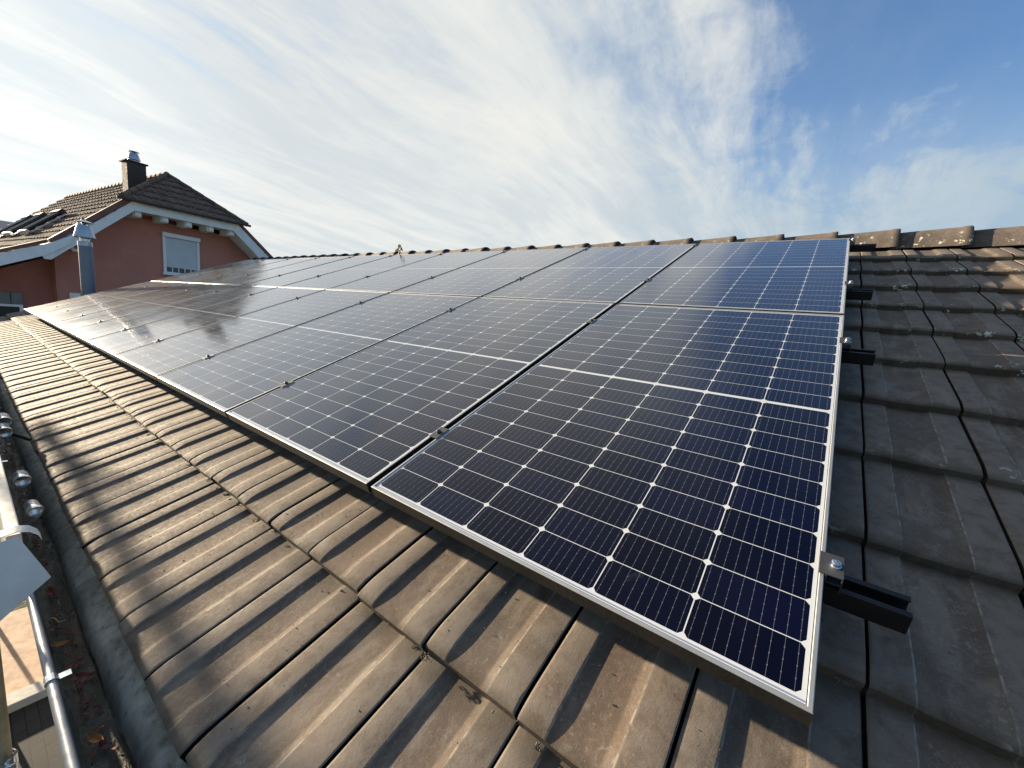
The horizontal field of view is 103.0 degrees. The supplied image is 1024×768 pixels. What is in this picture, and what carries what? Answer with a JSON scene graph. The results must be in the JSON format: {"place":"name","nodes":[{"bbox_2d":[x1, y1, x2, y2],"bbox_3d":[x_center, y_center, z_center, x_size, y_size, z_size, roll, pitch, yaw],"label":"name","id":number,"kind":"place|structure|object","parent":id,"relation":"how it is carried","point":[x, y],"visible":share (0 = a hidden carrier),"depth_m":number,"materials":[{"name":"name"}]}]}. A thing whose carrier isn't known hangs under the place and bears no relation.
{"place":"outdoors","nodes":[
{"label":"outdoors","id":0,"kind":"place"},
{"bbox_2d":[0,220,13,228],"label":"flat roofed building","id":1,"kind":"structure","parent":0,"point":[3,224],"depth_m":25.15,"materials":[{"name":"concrete"}]},
{"bbox_2d":[11,599,26,611],"bbox_3d":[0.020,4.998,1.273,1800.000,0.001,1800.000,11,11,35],"label":"ground","id":2,"kind":"structure","parent":0,"point":[23,604],"depth_m":6.44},
{"bbox_2d":[0,607,43,694],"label":"terrace","id":3,"kind":"structure","parent":2,"relation":"on","point":[21,664],"depth_m":5.62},
{"bbox_2d":[6,680,47,713],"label":"kerb","id":4,"kind":"structure","parent":2,"relation":"on","point":[26,696],"depth_m":4.97,"materials":[{"name":"concrete"}]},
{"bbox_2d":[0,225,1023,767],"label":"tiled house","id":5,"kind":"structure","parent":2,"relation":"on","point":[188,617],"depth_m":0.98,"materials":[{"name":"concrete"}]},
{"bbox_2d":[12,432,31,440],"bbox_3d":[-2.495,0.267,2.068,0.082,0.048,0.018,3,9,-12],"label":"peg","id":6,"kind":"object","parent":5,"relation":"on","point":[20,436],"visible":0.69,"depth_m":2.06,"materials":[{"name":"black metal"}]},
{"bbox_2d":[0,409,131,767],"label":"gutter silt","id":7,"kind":"object","parent":5,"relation":"on","point":[91,687],"visible":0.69,"depth_m":1.10,"materials":[{"name":"black soil"}]},
{"bbox_2d":[47,587,55,595],"bbox_3d":[-1.435,0.650,1.270,0.050,0.012,0.018,15,24,23],"label":"fallen leaf","id":8,"kind":"object","parent":7,"relation":"on","point":[50,591],"visible":1,"depth_m":1.27,"materials":[{"name":"red plant"}]},
{"bbox_2d":[49,639,72,646],"bbox_3d":[-1.214,0.697,1.094,0.046,0.013,0.014,5,18,-39],"label":"fallen leaf","id":9,"kind":"object","parent":7,"relation":"on","point":[58,643],"visible":0.91,"depth_m":1.10,"materials":[{"name":"brown plant"}]},
{"bbox_2d":[0,438,125,765],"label":"leaf litter","id":10,"kind":"object","parent":7,"relation":"on","point":[102,745],"visible":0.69,"depth_m":1.08,"materials":[{"name":"red plant"}]},
{"bbox_2d":[75,672,93,678],"bbox_3d":[-1.061,0.723,1.011,0.036,0.013,0.018,9,19,-16],"label":"fallen leaf","id":11,"kind":"object","parent":7,"relation":"on","point":[83,675],"visible":1,"depth_m":1.01,"materials":[{"name":"red plant"}]},
{"bbox_2d":[87,733,103,742],"bbox_3d":[-0.893,0.759,0.874,0.040,0.013,0.017,12,21,6],"label":"fallen leaf","id":12,"kind":"object","parent":7,"relation":"on","point":[94,737],"visible":1,"depth_m":0.88,"materials":[{"name":"brown plant"}]},
{"bbox_2d":[73,219,95,295],"bbox_3d":[-8.251,-2.133,7.911,0.308,2.055,0.308,9,10,25],"label":"flue pipe","id":13,"kind":"object","parent":5,"relation":"on","point":[84,232],"visible":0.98,"depth_m":7.80,"materials":[{"name":"metal"}]},
{"bbox_2d":[93,388,853,750],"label":"moss tufts","id":14,"kind":"object","parent":5,"relation":"on","point":[427,656],"visible":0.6,"depth_m":0.86,"materials":[{"name":"plant"}]},
{"bbox_2d":[50,383,950,751],"bbox_3d":[-0.678,0.368,1.445,5.191,0.365,0.973,11,11,35],"label":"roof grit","id":15,"kind":"object","parent":5,"relation":"on","point":[322,515],"visible":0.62,"depth_m":1.07,"materials":[{"name":"brown stone"}]},
{"bbox_2d":[841,347,875,365],"bbox_3d":[-2.961,-0.965,4.654,10.805,0.047,0.047,11,33,35],"label":"mounting rail","id":16,"kind":"object","parent":5,"relation":"attached to","point":[860,356],"visible":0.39,"depth_m":1.54,"materials":[{"name":"black metal"}]},
{"bbox_2d":[586,319,596,325],"bbox_3d":[0.424,-0.329,2.165,0.037,0.033,0.060,11,33,35],"label":"clamp","id":17,"kind":"object","parent":16,"relation":"attached to","point":[590,321],"visible":0.83,"depth_m":2.15,"materials":[{"name":"metal"}]},
{"bbox_2d":[839,337,851,352],"bbox_3d":[1.274,-0.154,1.558,0.037,0.049,0.054,11,33,35],"label":"end clamp","id":18,"kind":"object","parent":16,"relation":"attached to","point":[846,342],"visible":0.98,"depth_m":1.54,"materials":[{"name":"metal"}]},
{"bbox_2d":[845,289,872,299],"bbox_3d":[-2.471,-1.327,5.222,10.813,0.047,0.047,11,33,35],"label":"mounting rail","id":19,"kind":"object","parent":5,"relation":"attached to","point":[859,294],"visible":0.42,"depth_m":2.11,"materials":[{"name":"black metal"}]},
{"bbox_2d":[153,259,265,281],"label":"solar panel","id":20,"kind":"object","parent":19,"relation":"attached to","point":[189,274],"visible":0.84,"depth_m":8.16,"materials":[{"name":"black glass"}]},
{"bbox_2d":[169,258,290,282],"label":"solar panel","id":21,"kind":"object","parent":19,"relation":"attached to","point":[223,271],"visible":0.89,"depth_m":7.53,"materials":[{"name":"black glass"}]},
{"bbox_2d":[189,257,319,283],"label":"solar panel","id":22,"kind":"object","parent":19,"relation":"on","point":[233,275],"visible":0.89,"depth_m":6.91,"materials":[{"name":"black glass"}]},
{"bbox_2d":[214,256,352,284],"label":"solar panel","id":23,"kind":"object","parent":19,"relation":"attached to","point":[255,277],"visible":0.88,"depth_m":6.28,"materials":[{"name":"black glass"}]},
{"bbox_2d":[245,255,392,286],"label":"solar panel","id":24,"kind":"object","parent":19,"relation":"attached to","point":[298,276],"visible":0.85,"depth_m":5.66,"materials":[{"name":"black glass"}]},
{"bbox_2d":[281,253,439,289],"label":"solar panel","id":25,"kind":"object","parent":19,"relation":"attached to","point":[341,277],"visible":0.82,"depth_m":5.04,"materials":[{"name":"blue glass"}]},
{"bbox_2d":[329,251,502,292],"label":"solar panel","id":26,"kind":"object","parent":19,"relation":"attached to","point":[395,279],"visible":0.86,"depth_m":4.40,"materials":[{"name":"blue glass"}]},
{"bbox_2d":[392,247,587,297],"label":"solar panel","id":27,"kind":"object","parent":19,"relation":"attached to","point":[482,278],"visible":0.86,"depth_m":3.76,"materials":[{"name":"blue glass"}]},
{"bbox_2d":[483,244,693,306],"bbox_3d":[0.714,-0.930,3.312,1.038,0.035,1.755,11,33,35],"label":"solar panel","id":28,"kind":"object","parent":19,"relation":"attached to","point":[616,275],"visible":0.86,"depth_m":3.12,"materials":[{"name":"blue glass"}]},
{"bbox_2d":[620,238,849,314],"bbox_3d":[1.561,-0.760,2.698,1.038,0.035,1.755,11,33,35],"label":"solar panel","id":29,"kind":"object","parent":19,"relation":"attached to","point":[802,276],"visible":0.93,"depth_m":2.47,"materials":[{"name":"blue glass"}]},
{"bbox_2d":[845,280,853,289],"bbox_3d":[1.759,-0.515,2.128,0.037,0.049,0.054,11,33,35],"label":"end clamp","id":30,"kind":"object","parent":19,"relation":"attached to","point":[849,282],"visible":0.98,"depth_m":2.12,"materials":[{"name":"metal"}]},
{"bbox_2d":[849,244,875,251],"bbox_3d":[-1.772,-1.833,6.014,10.851,0.047,0.047,11,33,35],"label":"mounting rail","id":31,"kind":"object","parent":5,"relation":"attached to","point":[862,247],"visible":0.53,"depth_m":2.90,"materials":[{"name":"black metal"}]},
{"bbox_2d":[822,575,912,634],"bbox_3d":[-3.627,-0.460,3.854,10.828,0.047,0.047,11,33,35],"label":"mounting rail","id":32,"kind":"object","parent":5,"relation":"attached to","point":[881,606],"visible":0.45,"depth_m":0.74,"materials":[{"name":"black metal"}]},
{"bbox_2d":[24,281,163,314],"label":"solar panel","id":33,"kind":"object","parent":32,"relation":"attached to","point":[30,310],"visible":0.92,"depth_m":6.91,"materials":[{"name":"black glass"}]},
{"bbox_2d":[32,282,184,318],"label":"solar panel","id":34,"kind":"object","parent":32,"relation":"attached to","point":[63,308],"visible":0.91,"depth_m":6.30,"materials":[{"name":"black glass"}]},
{"bbox_2d":[40,283,208,324],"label":"solar panel","id":35,"kind":"object","parent":32,"relation":"attached to","point":[69,314],"visible":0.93,"depth_m":5.66,"materials":[{"name":"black glass"}]},
{"bbox_2d":[52,284,240,332],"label":"solar panel","id":36,"kind":"object","parent":32,"relation":"attached to","point":[85,320],"visible":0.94,"depth_m":5.05,"materials":[{"name":"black glass"}]},
{"bbox_2d":[66,285,276,343],"bbox_3d":[-3.713,-0.840,4.550,1.038,0.035,1.755,11,33,35],"label":"solar panel","id":37,"kind":"object","parent":32,"relation":"attached to","point":[100,329],"visible":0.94,"depth_m":4.41,"materials":[{"name":"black glass"}]},
{"bbox_2d":[87,287,324,358],"bbox_3d":[-2.866,-0.669,3.936,1.038,0.035,1.755,11,33,35],"label":"solar panel","id":38,"kind":"object","parent":32,"relation":"attached to","point":[112,344],"visible":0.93,"depth_m":3.77,"materials":[{"name":"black glass"}]},
{"bbox_2d":[114,289,388,380],"bbox_3d":[-2.019,-0.499,3.322,1.038,0.036,1.755,11,33,35],"label":"solar panel","id":39,"kind":"object","parent":32,"relation":"attached to","point":[153,360],"visible":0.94,"depth_m":3.13,"materials":[{"name":"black glass"}]},
{"bbox_2d":[279,380,293,387],"bbox_3d":[-1.098,0.003,1.987,0.037,0.033,0.060,11,33,35],"label":"clamp","id":40,"kind":"object","parent":32,"relation":"attached to","point":[285,383],"visible":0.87,"depth_m":1.98,"materials":[{"name":"metal"}]},
{"bbox_2d":[156,293,478,417],"bbox_3d":[-1.171,-0.328,2.708,1.038,0.035,1.755,11,33,35],"label":"solar panel","id":41,"kind":"object","parent":32,"relation":"attached to","point":[222,383],"visible":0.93,"depth_m":2.47,"materials":[{"name":"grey glass"}]},
{"bbox_2d":[226,297,613,492],"bbox_3d":[-0.325,-0.159,2.094,1.038,0.035,1.755,11,33,35],"label":"solar panel","id":42,"kind":"object","parent":32,"relation":"attached to","point":[367,419],"visible":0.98,"depth_m":1.79,"materials":[{"name":"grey glass"}]},
{"bbox_2d":[429,427,448,440],"bbox_3d":[-0.246,0.170,1.379,0.037,0.033,0.060,11,33,35],"label":"clamp","id":43,"kind":"object","parent":32,"relation":"attached to","point":[438,433],"visible":0.84,"depth_m":1.37,"materials":[{"name":"metal"}]},
{"bbox_2d":[371,304,843,726],"bbox_3d":[0.523,0.013,1.480,1.038,0.036,1.755,11,33,35],"label":"solar panel","id":44,"kind":"object","parent":32,"relation":"attached to","point":[660,477],"visible":1,"depth_m":1.05,"materials":[{"name":"glass"}]},
{"bbox_2d":[818,551,844,593],"bbox_3d":[0.598,0.349,0.765,0.037,0.049,0.054,11,33,35],"label":"end clamp","id":45,"kind":"object","parent":32,"relation":"attached to","point":[831,567],"visible":1,"depth_m":0.75,"materials":[{"name":"metal"}]},
{"bbox_2d":[8,696,63,767],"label":"paving","id":46,"kind":"structure","parent":0,"point":[34,740],"depth_m":4.61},
{"bbox_2d":[0,456,22,767],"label":"scaffold","id":47,"kind":"object","parent":46,"relation":"on","point":[8,752],"visible":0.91,"depth_m":1.26,"materials":[{"name":"metal"}]},
{"bbox_2d":[0,423,12,437],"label":"steel tube","id":48,"kind":"object","parent":47,"relation":"attached to","point":[6,430],"visible":1,"depth_m":2.01,"materials":[{"name":"silver metal"}]},
{"bbox_2d":[0,413,12,425],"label":"steel tube","id":49,"kind":"object","parent":47,"relation":"attached to","point":[6,418],"visible":0.84,"depth_m":2.17,"materials":[{"name":"silver metal"}]},
{"bbox_2d":[0,525,41,538],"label":"strap","id":50,"kind":"object","parent":47,"relation":"attached to","point":[15,529],"visible":1,"depth_m":1.02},
{"bbox_2d":[12,470,31,486],"bbox_3d":[-1.824,0.351,1.515,0.063,0.044,0.044,19,15,32],"label":"steel tube","id":51,"kind":"object","parent":47,"relation":"attached to","point":[21,478],"visible":1,"depth_m":1.51,"materials":[{"name":"silver metal"}]},
{"bbox_2d":[0,537,50,620],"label":"grey sheet","id":52,"kind":"object","parent":47,"relation":"hanging from","point":[24,574],"visible":1,"depth_m":0.94,"materials":[{"name":"grey metal"}]},
{"bbox_2d":[23,499,44,516],"bbox_3d":[-1.545,0.401,1.315,0.061,0.038,0.038,18,14,28],"label":"steel tube","id":53,"kind":"object","parent":47,"relation":"attached to","point":[33,508],"visible":1,"depth_m":1.31,"materials":[{"name":"silver metal"}]},
{"bbox_2d":[0,150,272,316],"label":"red house","id":54,"kind":"structure","parent":0,"point":[165,224],"depth_m":12.60,"materials":[{"name":"tile"}]},
{"bbox_2d":[0,292,22,316],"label":"window","id":55,"kind":"structure","parent":54,"relation":"in","point":[6,307],"depth_m":10.81,"materials":[{"name":"white plastic"}]},
{"bbox_2d":[0,215,32,236],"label":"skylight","id":56,"kind":"object","parent":54,"relation":"on","point":[21,220],"visible":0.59,"depth_m":15.26,"materials":[{"name":"black glass"}]},
{"bbox_2d":[2,212,46,235],"bbox_3d":[-17.326,-5.691,14.503,0.920,0.987,0.991,10,10,29],"label":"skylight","id":57,"kind":"object","parent":54,"relation":"on","point":[12,230],"visible":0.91,"depth_m":14.32,"materials":[{"name":"black glass"}]},
{"bbox_2d":[17,208,66,234],"bbox_3d":[-15.527,-5.372,13.469,0.920,0.987,0.991,10,10,29],"label":"tube collector","id":58,"kind":"object","parent":54,"relation":"on","point":[62,212],"visible":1,"depth_m":13.30,"materials":[{"name":"black glass"}]},
{"bbox_2d":[161,232,200,275],"bbox_3d":[-10.945,-4.247,13.521,0.136,1.335,1.120,10,10,29],"label":"window","id":59,"kind":"structure","parent":54,"relation":"in","point":[169,269],"depth_m":13.48,"materials":[{"name":"white plastic"}]},
{"bbox_2d":[0,0,1023,256],"label":"sky","id":60,"kind":"structure","parent":0,"point":[327,127],"materials":[{"name":"blue"}]}
]}

